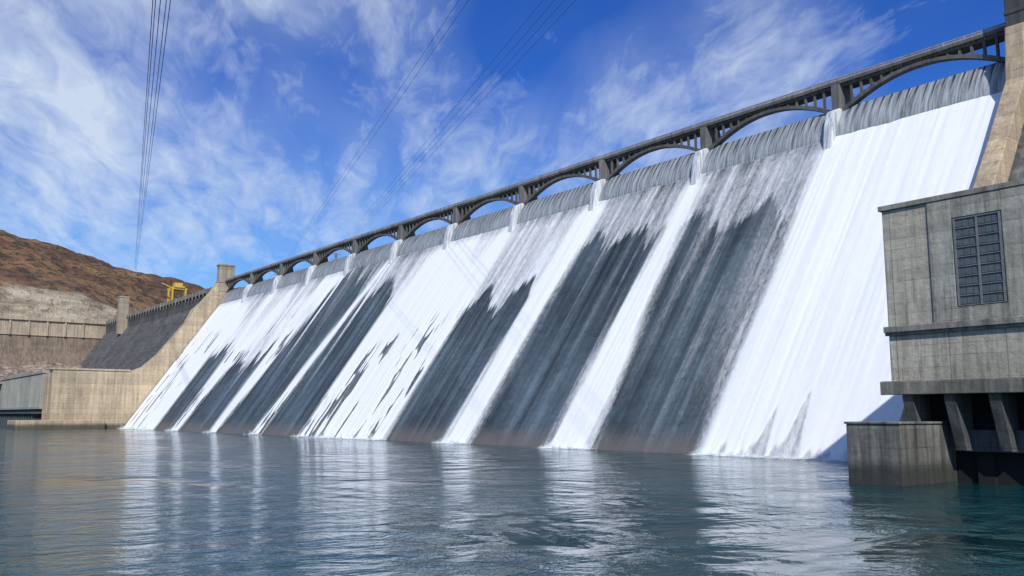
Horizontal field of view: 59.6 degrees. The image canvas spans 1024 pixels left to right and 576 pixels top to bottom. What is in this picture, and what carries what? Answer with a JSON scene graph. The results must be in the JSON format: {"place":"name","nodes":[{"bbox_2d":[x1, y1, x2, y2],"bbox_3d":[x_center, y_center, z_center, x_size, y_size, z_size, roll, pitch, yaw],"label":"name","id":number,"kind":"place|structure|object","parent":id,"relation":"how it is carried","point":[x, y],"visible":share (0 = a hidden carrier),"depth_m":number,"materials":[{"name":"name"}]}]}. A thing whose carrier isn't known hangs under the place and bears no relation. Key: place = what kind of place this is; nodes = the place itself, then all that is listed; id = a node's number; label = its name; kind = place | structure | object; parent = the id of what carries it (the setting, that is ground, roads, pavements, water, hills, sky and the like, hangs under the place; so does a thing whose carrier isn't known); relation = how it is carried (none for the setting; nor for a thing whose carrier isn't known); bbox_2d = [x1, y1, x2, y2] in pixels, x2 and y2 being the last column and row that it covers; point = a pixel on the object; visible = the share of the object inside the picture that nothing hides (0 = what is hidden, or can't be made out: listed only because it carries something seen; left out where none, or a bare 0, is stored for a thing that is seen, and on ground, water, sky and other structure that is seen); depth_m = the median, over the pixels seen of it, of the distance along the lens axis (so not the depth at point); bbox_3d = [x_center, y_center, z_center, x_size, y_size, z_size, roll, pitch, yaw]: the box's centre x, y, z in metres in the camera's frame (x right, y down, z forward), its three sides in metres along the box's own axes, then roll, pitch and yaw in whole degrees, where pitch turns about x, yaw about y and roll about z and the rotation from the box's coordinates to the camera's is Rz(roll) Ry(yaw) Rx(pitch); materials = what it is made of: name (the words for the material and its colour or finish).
{"place":"outdoors","nodes":[
{"label":"outdoors","id":0,"kind":"place"},
{"bbox_2d":[0,361,81,383],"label":"rubble slope","id":1,"kind":"structure","parent":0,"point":[8,370],"depth_m":770.88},
{"bbox_2d":[0,230,204,320],"bbox_3d":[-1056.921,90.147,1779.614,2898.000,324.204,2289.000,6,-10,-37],"label":"hill","id":2,"kind":"structure","parent":0,"point":[38,278],"depth_m":1013.35,"materials":[{"name":"brown soil"}]},
{"bbox_2d":[135,0,170,268],"bbox_3d":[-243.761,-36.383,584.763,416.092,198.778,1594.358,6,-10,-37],"label":"power line","id":3,"kind":"object","parent":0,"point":[151,98],"visible":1,"depth_m":180.99,"materials":[{"name":"metal"}]},
{"bbox_2d":[0,0,1004,288],"label":"sky","id":4,"kind":"structure","parent":0,"point":[263,106],"materials":[{"name":"blue"}]},
{"bbox_2d":[0,427,1023,575],"bbox_3d":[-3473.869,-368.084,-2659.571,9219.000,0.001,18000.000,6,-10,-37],"label":"river","id":5,"kind":"structure","parent":0,"point":[106,502],"depth_m":78.05,"materials":[{"name":"liquid"}]},
{"bbox_2d":[0,370,49,426],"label":"powerhouse","id":6,"kind":"structure","parent":5,"relation":"in","point":[21,396],"depth_m":599.51,"materials":[{"name":"concrete"}]},
{"bbox_2d":[120,428,847,460],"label":"river foam","id":7,"kind":"object","parent":5,"relation":"on","point":[819,459],"visible":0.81,"depth_m":189.82,"materials":[{"name":"white"}]},
{"bbox_2d":[0,0,1023,453],"bbox_3d":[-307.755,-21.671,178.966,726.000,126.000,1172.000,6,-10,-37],"label":"concrete dam","id":8,"kind":"structure","parent":5,"relation":"in","point":[666,396],"depth_m":277.63,"materials":[{"name":"concrete"}]},
{"bbox_2d":[162,282,186,301],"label":"gantry crane","id":9,"kind":"object","parent":8,"relation":"on","point":[180,287],"visible":0.76,"depth_m":698.31,"materials":[{"name":"yellow paint"}]},
{"bbox_2d":[124,92,1001,460],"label":"spillway waterfall","id":10,"kind":"structure","parent":8,"relation":"on","point":[810,368],"depth_m":233.81,"materials":[{"name":"liquid"}]},
{"bbox_2d":[225,22,1005,292],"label":"arch bridge","id":11,"kind":"structure","parent":8,"relation":"on","point":[884,74],"depth_m":277.74,"materials":[{"name":"concrete"}]},
{"bbox_2d":[844,179,1023,486],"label":"powerhouse","id":12,"kind":"structure","parent":5,"relation":"in","point":[954,275],"depth_m":111.65,"materials":[{"name":"concrete"}]},
{"bbox_2d":[952,211,1006,305],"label":"window frame","id":13,"kind":"structure","parent":12,"relation":"in","point":[976,225],"depth_m":111.45,"materials":[{"name":"metal"}]},
{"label":"transmission tower","id":14,"kind":"object","parent":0,"visible":0},
{"bbox_2d":[293,0,468,251],"bbox_3d":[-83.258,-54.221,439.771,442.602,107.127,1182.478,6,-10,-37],"label":"power line","id":15,"kind":"object","parent":14,"relation":"hanging from","point":[390,112],"visible":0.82,"depth_m":298.53,"materials":[{"name":"metal"}]},
{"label":"transmission tower","id":16,"kind":"object","parent":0,"visible":0},
{"bbox_2d":[346,0,575,237],"bbox_3d":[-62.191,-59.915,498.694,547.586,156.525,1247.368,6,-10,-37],"label":"power line","id":17,"kind":"object","parent":16,"relation":"hanging from","point":[475,91],"visible":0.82,"depth_m":287.12,"materials":[{"name":"metal"}]}
]}

